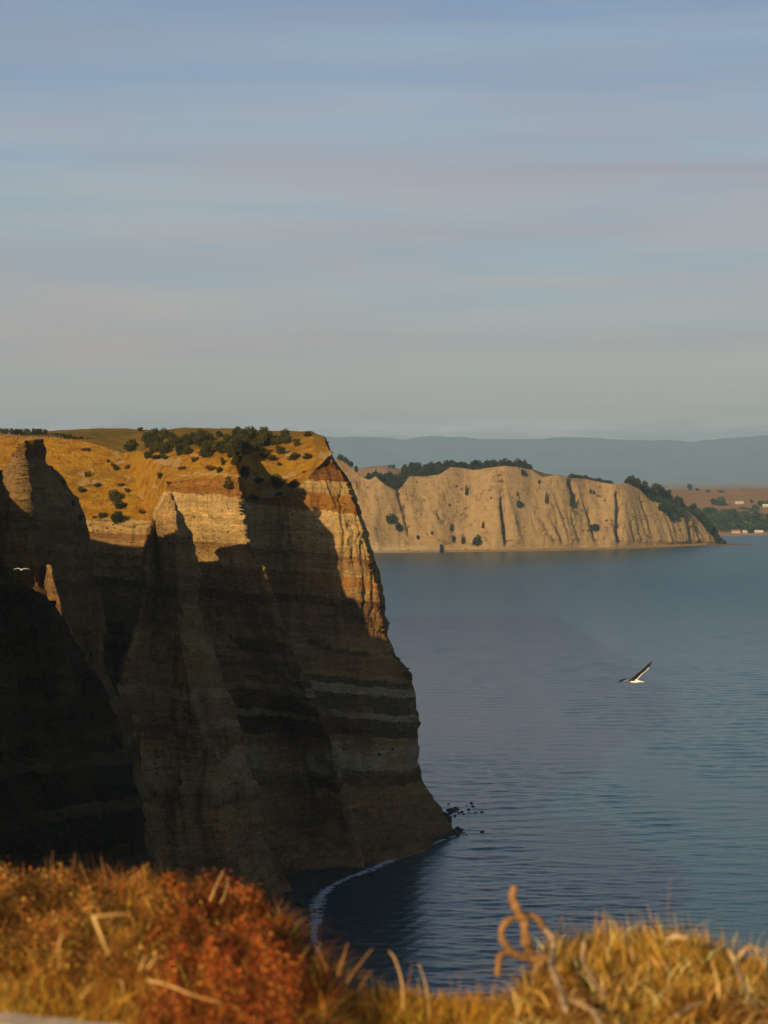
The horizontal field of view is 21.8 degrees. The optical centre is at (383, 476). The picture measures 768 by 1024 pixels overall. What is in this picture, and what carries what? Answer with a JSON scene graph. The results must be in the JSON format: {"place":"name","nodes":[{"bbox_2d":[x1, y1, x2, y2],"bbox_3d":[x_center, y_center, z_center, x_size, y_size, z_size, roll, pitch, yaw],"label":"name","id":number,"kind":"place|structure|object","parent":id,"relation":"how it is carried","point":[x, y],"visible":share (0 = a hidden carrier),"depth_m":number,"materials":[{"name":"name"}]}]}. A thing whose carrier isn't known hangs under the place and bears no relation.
{"place":"outdoors","nodes":[
{"label":"outdoors","id":0,"kind":"place"},
{"bbox_2d":[42,564,89,665],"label":"cliff rib","id":1,"kind":"object","parent":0,"point":[49,584],"visible":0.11,"depth_m":372.31,"materials":[{"name":"brown stone"}]},
{"bbox_2d":[0,574,153,890],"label":"cliff fin","id":2,"kind":"object","parent":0,"point":[68,788],"visible":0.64,"depth_m":288.22,"materials":[{"name":"brown stone"}]},
{"bbox_2d":[0,439,155,862],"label":"cliff fin","id":3,"kind":"object","parent":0,"point":[41,525],"visible":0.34,"depth_m":391.08,"materials":[{"name":"brown stone"}]},
{"bbox_2d":[111,493,292,907],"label":"cliff buttress","id":4,"kind":"structure","parent":0,"point":[172,692],"depth_m":456.97,"materials":[{"name":"brown stone"}]},
{"bbox_2d":[0,427,452,874],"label":"cliff","id":5,"kind":"structure","parent":0,"point":[291,605],"depth_m":533.08,"materials":[{"name":"brown stone"}]},
{"bbox_2d":[0,434,65,442],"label":"fence","id":6,"kind":"object","parent":5,"relation":"on","point":[30,438],"visible":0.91,"depth_m":577.84,"materials":[{"name":"metal"}]},
{"bbox_2d":[107,489,121,501],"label":"shrub","id":7,"kind":"object","parent":5,"relation":"on","point":[115,494],"visible":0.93,"depth_m":531.87,"materials":[{"name":"green plant"}]},
{"bbox_2d":[110,511,123,523],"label":"shrub","id":8,"kind":"object","parent":5,"relation":"on","point":[117,515],"visible":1,"depth_m":520.20,"materials":[{"name":"green plant"}]},
{"bbox_2d":[113,498,126,508],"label":"shrub","id":9,"kind":"object","parent":5,"relation":"on","point":[121,504],"visible":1,"depth_m":527.22,"materials":[{"name":"green plant"}]},
{"bbox_2d":[123,438,138,451],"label":"shrub","id":10,"kind":"object","parent":5,"relation":"on","point":[130,447],"visible":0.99,"depth_m":583.42,"materials":[{"name":"green plant"}]},
{"bbox_2d":[141,432,154,441],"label":"shrub","id":11,"kind":"object","parent":5,"relation":"on","point":[145,435],"visible":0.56,"depth_m":684.46,"materials":[{"name":"green plant"}]},
{"bbox_2d":[144,438,155,447],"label":"shrub","id":12,"kind":"object","parent":5,"relation":"on","point":[147,441],"visible":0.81,"depth_m":653.70,"materials":[{"name":"green plant"}]},
{"bbox_2d":[149,441,158,452],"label":"shrub","id":13,"kind":"object","parent":5,"relation":"on","point":[154,447],"visible":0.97,"depth_m":542.43,"materials":[{"name":"green plant"}]},
{"bbox_2d":[148,428,159,436],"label":"shrub","id":14,"kind":"object","parent":5,"relation":"on","point":[155,431],"visible":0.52,"depth_m":693.70,"materials":[{"name":"green plant"}]},
{"bbox_2d":[155,435,164,442],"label":"shrub","id":15,"kind":"object","parent":5,"relation":"on","point":[157,438],"visible":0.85,"depth_m":658.40,"materials":[{"name":"green plant"}]},
{"bbox_2d":[156,442,164,453],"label":"shrub","id":16,"kind":"object","parent":5,"relation":"on","point":[161,449],"visible":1,"depth_m":538.14,"materials":[{"name":"green plant"}]},
{"bbox_2d":[159,429,169,438],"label":"shrub","id":17,"kind":"object","parent":5,"relation":"on","point":[165,432],"visible":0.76,"depth_m":687.16,"materials":[{"name":"green plant"}]},
{"bbox_2d":[162,442,174,453],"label":"shrub","id":18,"kind":"object","parent":5,"relation":"on","point":[168,446],"visible":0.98,"depth_m":537.18,"materials":[{"name":"green plant"}]},
{"bbox_2d":[171,436,181,443],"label":"shrub","id":19,"kind":"object","parent":5,"relation":"on","point":[178,439],"visible":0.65,"depth_m":646.93,"materials":[{"name":"green plant"}]},
{"bbox_2d":[175,443,183,455],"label":"shrub","id":20,"kind":"object","parent":5,"relation":"on","point":[178,446],"visible":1,"depth_m":529.84,"materials":[{"name":"green plant"}]},
{"bbox_2d":[181,446,192,454],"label":"shrub","id":21,"kind":"object","parent":5,"relation":"on","point":[187,450],"visible":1,"depth_m":527.60,"materials":[{"name":"green plant"}]},
{"bbox_2d":[180,432,194,442],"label":"shrub","id":22,"kind":"object","parent":5,"relation":"on","point":[187,436],"visible":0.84,"depth_m":648.25,"materials":[{"name":"green plant"}]},
{"bbox_2d":[194,437,204,446],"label":"shrub","id":23,"kind":"object","parent":5,"relation":"on","point":[198,441],"visible":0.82,"depth_m":634.17,"materials":[{"name":"green plant"}]},
{"bbox_2d":[198,446,211,457],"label":"shrub","id":24,"kind":"object","parent":5,"relation":"on","point":[202,453],"visible":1,"depth_m":518.78,"materials":[{"name":"green plant"}]},
{"bbox_2d":[201,439,213,447],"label":"shrub","id":25,"kind":"object","parent":5,"relation":"on","point":[203,443],"visible":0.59,"depth_m":525.45,"materials":[{"name":"green plant"}]},
{"bbox_2d":[203,445,213,454],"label":"shrub","id":26,"kind":"object","parent":5,"relation":"on","point":[205,448],"visible":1,"depth_m":518.18,"materials":[{"name":"green plant"}]},
{"bbox_2d":[204,465,216,470],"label":"shrub","id":27,"kind":"object","parent":5,"relation":"on","point":[209,467],"visible":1,"depth_m":508.52,"materials":[{"name":"brown plant"}]},
{"bbox_2d":[220,433,233,445],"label":"shrub","id":28,"kind":"object","parent":5,"relation":"on","point":[226,438],"visible":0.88,"depth_m":519.49,"materials":[{"name":"green plant"}]},
{"bbox_2d":[223,475,232,490],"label":"pine tree","id":29,"kind":"object","parent":5,"relation":"on","point":[228,484],"visible":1,"depth_m":498.83,"materials":[{"name":"green plant"}]},
{"bbox_2d":[227,448,235,457],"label":"shrub","id":30,"kind":"object","parent":5,"relation":"on","point":[231,453],"visible":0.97,"depth_m":511.20,"materials":[{"name":"green plant"}]},
{"bbox_2d":[230,454,238,465],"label":"shrub","id":31,"kind":"object","parent":5,"relation":"on","point":[235,460],"visible":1,"depth_m":505.63,"materials":[{"name":"green plant"}]},
{"bbox_2d":[227,443,242,454],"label":"shrub","id":32,"kind":"object","parent":5,"relation":"on","point":[236,447],"visible":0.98,"depth_m":513.15,"materials":[{"name":"green plant"}]},
{"bbox_2d":[232,426,240,436],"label":"shrub","id":33,"kind":"object","parent":5,"relation":"on","point":[236,430],"visible":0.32,"depth_m":643.79,"materials":[{"name":"green plant"}]},
{"bbox_2d":[240,465,249,477],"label":"shrub","id":34,"kind":"object","parent":5,"relation":"on","point":[245,469],"visible":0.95,"depth_m":555.42,"materials":[{"name":"green plant"}]},
{"bbox_2d":[242,446,250,454],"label":"shrub","id":35,"kind":"object","parent":5,"relation":"on","point":[246,451],"visible":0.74,"depth_m":561.80,"materials":[{"name":"green plant"}]},
{"bbox_2d":[244,426,257,434],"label":"shrub","id":36,"kind":"object","parent":5,"relation":"on","point":[252,429],"visible":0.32,"depth_m":629.01,"materials":[{"name":"green plant"}]},
{"bbox_2d":[247,431,258,438],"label":"shrub","id":37,"kind":"object","parent":5,"relation":"on","point":[253,434],"visible":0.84,"depth_m":616.77,"materials":[{"name":"green plant"}]},
{"bbox_2d":[247,494,259,499],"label":"shrub","id":38,"kind":"object","parent":5,"relation":"on","point":[257,497],"visible":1,"depth_m":552.56,"materials":[{"name":"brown plant"}]},
{"bbox_2d":[251,441,263,450],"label":"shrub","id":39,"kind":"object","parent":5,"relation":"on","point":[259,445],"visible":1,"depth_m":575.05,"materials":[{"name":"green plant"}]},
{"bbox_2d":[254,436,265,446],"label":"shrub","id":40,"kind":"object","parent":5,"relation":"on","point":[261,440],"visible":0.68,"depth_m":594.35,"materials":[{"name":"green plant"}]},
{"bbox_2d":[257,434,268,445],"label":"shrub","id":41,"kind":"object","parent":5,"relation":"on","point":[266,440],"visible":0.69,"depth_m":595.56,"materials":[{"name":"green plant"}]},
{"bbox_2d":[259,447,267,457],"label":"shrub","id":42,"kind":"object","parent":5,"relation":"on","point":[264,453],"visible":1,"depth_m":571.61,"materials":[{"name":"green plant"}]},
{"bbox_2d":[259,431,272,444],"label":"shrub","id":43,"kind":"object","parent":5,"relation":"on","point":[268,434],"visible":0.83,"depth_m":598.81,"materials":[{"name":"green plant"}]},
{"bbox_2d":[268,437,281,445],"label":"shrub","id":44,"kind":"object","parent":5,"relation":"on","point":[274,441],"visible":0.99,"depth_m":596.73,"materials":[{"name":"green plant"}]},
{"bbox_2d":[270,474,284,488],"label":"shrub","id":45,"kind":"object","parent":5,"relation":"on","point":[276,479],"visible":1,"depth_m":554.08,"materials":[{"name":"green plant"}]},
{"bbox_2d":[275,445,285,454],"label":"shrub","id":46,"kind":"object","parent":5,"relation":"on","point":[281,449],"visible":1,"depth_m":573.83,"materials":[{"name":"green plant"}]},
{"bbox_2d":[282,435,291,443],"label":"shrub","id":47,"kind":"object","parent":5,"relation":"on","point":[286,439],"visible":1,"depth_m":592.48,"materials":[{"name":"green plant"}]},
{"bbox_2d":[288,480,297,487],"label":"shrub","id":48,"kind":"object","parent":5,"relation":"on","point":[291,484],"visible":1,"depth_m":549.05,"materials":[{"name":"green plant"}]},
{"bbox_2d":[286,452,300,459],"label":"shrub","id":49,"kind":"object","parent":5,"relation":"on","point":[294,456],"visible":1,"depth_m":567.35,"materials":[{"name":"green plant"}]},
{"bbox_2d":[293,438,299,446],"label":"shrub","id":50,"kind":"object","parent":5,"relation":"on","point":[296,441],"visible":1,"depth_m":583.86,"materials":[{"name":"green plant"}]},
{"bbox_2d":[302,453,311,459],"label":"shrub","id":51,"kind":"object","parent":5,"relation":"on","point":[306,456],"visible":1,"depth_m":562.83,"materials":[{"name":"green plant"}]},
{"bbox_2d":[267,831,454,952],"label":"beach","id":52,"kind":"structure","parent":0,"point":[300,881],"depth_m":482.39,"materials":[{"name":"sand"}]},
{"bbox_2d":[357,465,400,477],"bbox_3d":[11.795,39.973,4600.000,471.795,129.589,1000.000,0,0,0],"label":"hill","id":53,"kind":"structure","parent":0,"point":[362,472],"depth_m":4464.45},
{"bbox_2d":[0,0,767,441],"label":"sky","id":54,"kind":"structure","parent":0,"point":[396,219],"materials":[{"name":"blue"}]},
{"bbox_2d":[30,945,766,1023],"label":"ground","id":55,"kind":"structure","parent":0,"point":[587,1003],"depth_m":6.30,"materials":[{"name":"soil"}]},
{"bbox_2d":[0,1012,115,1023],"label":"timber rail","id":56,"kind":"object","parent":55,"relation":"on","point":[10,1018],"visible":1,"depth_m":4.87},
{"bbox_2d":[0,856,228,999],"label":"brown scrub","id":57,"kind":"object","parent":55,"relation":"on","point":[40,888],"visible":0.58,"depth_m":7.10,"materials":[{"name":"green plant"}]},
{"bbox_2d":[0,854,294,928],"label":"tall grass","id":58,"kind":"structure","parent":55,"relation":"on","point":[115,881],"depth_m":7.92,"materials":[{"name":"brown plant"}]},
{"bbox_2d":[0,861,363,1023],"bbox_3d":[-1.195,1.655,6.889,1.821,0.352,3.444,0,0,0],"label":"dry grass","id":59,"kind":"structure","parent":55,"relation":"on","point":[123,898],"depth_m":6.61,"materials":[{"name":"brown plant"}]},
{"bbox_2d":[58,935,62,969],"bbox_3d":[-0.900,1.324,5.550,0.015,0.099,0.006,0,0,0],"label":"straw","id":60,"kind":"object","parent":59,"relation":"on","point":[61,936],"visible":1,"depth_m":5.55,"materials":[{"name":"beige plant"}]},
{"bbox_2d":[91,915,109,956],"bbox_3d":[-0.788,1.277,5.550,0.052,0.117,0.013,0,0,0],"label":"straw","id":61,"kind":"object","parent":59,"relation":"on","point":[95,921],"visible":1,"depth_m":5.55,"materials":[{"name":"beige plant"}]},
{"bbox_2d":[105,865,338,1023],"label":"red scrub","id":62,"kind":"object","parent":55,"relation":"on","point":[266,937],"visible":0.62,"depth_m":6.31,"materials":[{"name":"leaves"},{"name":"twigs"}]},
{"bbox_2d":[147,979,222,1003],"bbox_3d":[-0.552,1.432,5.550,0.212,0.071,0.008,0,0,0],"label":"straw","id":63,"kind":"object","parent":62,"relation":"on","point":[161,983],"visible":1,"depth_m":5.55,"materials":[{"name":"beige plant"}]},
{"bbox_2d":[80,867,416,1023],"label":"red stems","id":64,"kind":"object","parent":55,"relation":"on","point":[326,982],"visible":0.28,"depth_m":6.25,"materials":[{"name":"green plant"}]},
{"bbox_2d":[337,943,347,975],"bbox_3d":[-0.132,1.547,6.400,0.037,0.108,0.006,0,0,0],"label":"dry stem","id":65,"kind":"object","parent":55,"relation":"on","point":[342,961],"visible":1,"depth_m":6.40,"materials":[{"name":"brown plant"}]},
{"bbox_2d":[335,948,372,1003],"bbox_3d":[-0.097,1.602,6.400,0.123,0.180,0.005,0,0,0],"label":"dry stem","id":66,"kind":"object","parent":55,"relation":"on","point":[352,974],"visible":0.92,"depth_m":6.40,"materials":[{"name":"brown plant"}]},
{"bbox_2d":[389,951,403,1018],"bbox_3d":[0.040,1.631,6.400,0.049,0.218,0.007,0,0,0],"label":"dry stem","id":67,"kind":"object","parent":55,"relation":"on","point":[402,986],"visible":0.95,"depth_m":6.40,"materials":[{"name":"plant"}]},
{"bbox_2d":[419,965,430,1016],"bbox_3d":[0.130,1.647,6.400,0.040,0.170,0.006,0,0,0],"label":"dry stem","id":68,"kind":"object","parent":55,"relation":"on","point":[427,992],"visible":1,"depth_m":6.40,"materials":[{"name":"plant"}]},
{"bbox_2d":[319,943,544,1023],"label":"tall grass","id":69,"kind":"structure","parent":55,"relation":"on","point":[368,1015],"depth_m":6.37,"materials":[{"name":"plant"}]},
{"bbox_2d":[494,885,603,1023],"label":"dead branch","id":70,"kind":"object","parent":55,"relation":"on","point":[523,918],"visible":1,"depth_m":6.57,"materials":[{"name":"brown wood"}]},
{"bbox_2d":[434,905,767,1023],"bbox_3d":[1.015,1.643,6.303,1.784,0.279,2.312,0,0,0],"label":"dry grass","id":71,"kind":"structure","parent":55,"relation":"on","point":[616,997],"depth_m":6.42,"materials":[{"name":"plant"}]},
{"bbox_2d":[581,942,605,999],"bbox_3d":[0.633,1.505,6.083,0.021,0.066,0.466,0,0,-1],"label":"twig","id":72,"kind":"object","parent":71,"relation":"on","point":[589,974],"visible":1,"depth_m":6.15,"materials":[{"name":"brown wood"}]},
{"bbox_2d":[665,933,689,941],"bbox_3d":[0.969,1.524,6.598,0.081,0.029,0.028,0,0,0],"label":"stick","id":73,"kind":"object","parent":71,"relation":"on","point":[678,936],"visible":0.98,"depth_m":6.59,"materials":[{"name":"brown wood"}]},
{"bbox_2d":[675,1001,705,1016],"bbox_3d":[0.872,1.530,5.736,0.025,0.012,0.184,0,0,36],"label":"stick","id":74,"kind":"object","parent":71,"relation":"on","point":[688,1007],"visible":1,"depth_m":5.75,"materials":[{"name":"brown wood"}]},
{"bbox_2d":[726,949,752,1004],"bbox_3d":[1.089,1.515,6.050,0.037,0.051,0.515,0,0,2],"label":"twig","id":75,"kind":"object","parent":71,"relation":"on","point":[738,971],"visible":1,"depth_m":6.11,"materials":[{"name":"brown wood"}]},
{"bbox_2d":[528,905,767,1012],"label":"tall grass","id":76,"kind":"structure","parent":55,"relation":"on","point":[626,945],"depth_m":6.76,"materials":[{"name":"yellow plant"}]},
{"bbox_2d":[736,945,763,959],"bbox_3d":[1.154,1.502,6.300,0.086,0.047,0.017,0,0,0],"label":"stick","id":77,"kind":"object","parent":55,"relation":"on","point":[744,950],"visible":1,"depth_m":6.29,"materials":[{"name":"brown wood"}]},
{"bbox_2d":[271,971,533,1023],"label":"dry grass","id":78,"kind":"structure","parent":0,"point":[456,1008],"depth_m":6.47,"materials":[{"name":"plant"}]},
{"bbox_2d":[335,457,717,552],"bbox_3d":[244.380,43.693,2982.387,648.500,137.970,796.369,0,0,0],"label":"headland","id":79,"kind":"structure","parent":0,"point":[625,516],"depth_m":2692.99,"materials":[{"name":"beige stone"}]},
{"bbox_2d":[386,513,394,523],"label":"tree","id":80,"kind":"object","parent":79,"relation":"on","point":[390,519],"visible":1,"depth_m":2638.61,"materials":[{"name":"green plant"}]},
{"bbox_2d":[424,468,431,475],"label":"tree","id":81,"kind":"object","parent":79,"relation":"on","point":[429,472],"visible":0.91,"depth_m":2715.65,"materials":[{"name":"green plant"}]},
{"bbox_2d":[472,534,481,545],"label":"tree","id":82,"kind":"object","parent":79,"relation":"on","point":[476,540],"visible":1,"depth_m":2660.45,"materials":[{"name":"green plant"}]},
{"bbox_2d":[376,463,720,537],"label":"headland woodland","id":83,"kind":"object","parent":79,"relation":"on","point":[471,467],"visible":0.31,"depth_m":2844.40,"materials":[{"name":"green plant"}]},
{"bbox_2d":[590,523,599,530],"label":"tree","id":84,"kind":"object","parent":79,"relation":"on","point":[595,527],"visible":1,"depth_m":2751.23,"materials":[{"name":"green plant"}]},
{"bbox_2d":[624,477,632,484],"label":"tree","id":85,"kind":"object","parent":79,"relation":"on","point":[629,480],"visible":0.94,"depth_m":2835.44,"materials":[{"name":"green plant"}]},
{"bbox_2d":[651,485,658,495],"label":"tree","id":86,"kind":"object","parent":79,"relation":"on","point":[654,489],"visible":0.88,"depth_m":2948.37,"materials":[{"name":"green plant"}]},
{"bbox_2d":[658,501,666,511],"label":"tree","id":87,"kind":"object","parent":79,"relation":"on","point":[661,507],"visible":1,"depth_m":2844.53,"materials":[{"name":"green plant"}]},
{"bbox_2d":[664,503,671,515],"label":"tree","id":88,"kind":"object","parent":79,"relation":"on","point":[668,509],"visible":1,"depth_m":2850.20,"materials":[{"name":"green plant"}]},
{"bbox_2d":[665,489,672,499],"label":"tree","id":89,"kind":"object","parent":79,"relation":"on","point":[669,495],"visible":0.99,"depth_m":3007.61,"materials":[{"name":"green plant"}]},
{"bbox_2d":[668,509,677,521],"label":"tree","id":90,"kind":"object","parent":79,"relation":"on","point":[673,516],"visible":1,"depth_m":2854.88,"materials":[{"name":"green plant"}]},
{"bbox_2d":[677,503,683,516],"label":"tree","id":91,"kind":"object","parent":79,"relation":"on","point":[680,510],"visible":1,"depth_m":2874.26,"materials":[{"name":"green plant"}]},
{"bbox_2d":[690,503,696,512],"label":"tree","id":92,"kind":"object","parent":79,"relation":"on","point":[693,506],"visible":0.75,"depth_m":3068.59,"materials":[{"name":"green plant"}]},
{"bbox_2d":[705,522,712,533],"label":"tree","id":93,"kind":"object","parent":79,"relation":"on","point":[708,526],"visible":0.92,"depth_m":2991.74,"materials":[{"name":"green plant"}]},
{"bbox_2d":[301,535,767,1004],"bbox_3d":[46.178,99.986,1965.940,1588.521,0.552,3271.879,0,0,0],"label":"water","id":94,"kind":"structure","parent":0,"point":[570,766],"depth_m":714.52,"materials":[{"name":"blue liquid"}]},
{"bbox_2d":[309,835,455,956],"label":"surf","id":95,"kind":"structure","parent":94,"relation":"on","point":[323,895],"depth_m":472.21,"materials":[{"name":"white liquid"}]},
{"bbox_2d":[324,435,767,481],"bbox_3d":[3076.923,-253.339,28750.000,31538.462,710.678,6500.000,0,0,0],"label":"mountains","id":96,"kind":"structure","parent":0,"point":[740,459],"depth_m":28505.70,"materials":[{"name":"grey"}]},
{"bbox_2d":[618,661,651,682],"bbox_3d":[7.793,6.091,61.964,1.210,0.670,0.487,0,0,-7],"label":"gull","id":97,"kind":"object","parent":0,"point":[634,679],"visible":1,"depth_m":62.03,"materials":[{"name":"white"}]},
{"bbox_2d":[612,482,767,532],"bbox_3d":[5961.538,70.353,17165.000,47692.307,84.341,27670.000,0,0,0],"label":"farmland","id":98,"kind":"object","parent":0,"point":[755,492],"visible":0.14,"depth_m":4778.17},
{"bbox_2d":[717,496,725,505],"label":"tree","id":99,"kind":"object","parent":98,"relation":"on","point":[721,501],"visible":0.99,"depth_m":4376.69,"materials":[{"name":"green plant"}]},
{"bbox_2d":[704,506,767,531],"bbox_3d":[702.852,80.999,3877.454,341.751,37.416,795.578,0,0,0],"label":"shore woodland","id":100,"kind":"object","parent":98,"relation":"on","point":[727,528],"visible":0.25,"depth_m":3747.43,"materials":[{"name":"green plant"}]},
{"bbox_2d":[731,524,740,529],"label":"tree","id":101,"kind":"object","parent":98,"relation":"on","point":[736,526],"visible":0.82,"depth_m":3549.56,"materials":[{"name":"green plant"}]},
{"bbox_2d":[743,525,754,532],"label":"tree","id":102,"kind":"object","parent":98,"relation":"on","point":[748,529],"visible":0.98,"depth_m":3448.91,"materials":[{"name":"green plant"}]},
{"bbox_2d":[756,523,767,530],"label":"tree","id":103,"kind":"object","parent":98,"relation":"on","point":[763,527],"visible":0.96,"depth_m":3534.45,"materials":[{"name":"green plant"}]},
{"bbox_2d":[707,543,754,545],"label":"beach","id":104,"kind":"structure","parent":0,"point":[721,544],"depth_m":2888.97,"materials":[{"name":"beige sand"}]},
{"bbox_2d":[718,533,767,535],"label":"beach","id":105,"kind":"structure","parent":0,"point":[734,534],"depth_m":3386.28,"materials":[{"name":"beige sand"}]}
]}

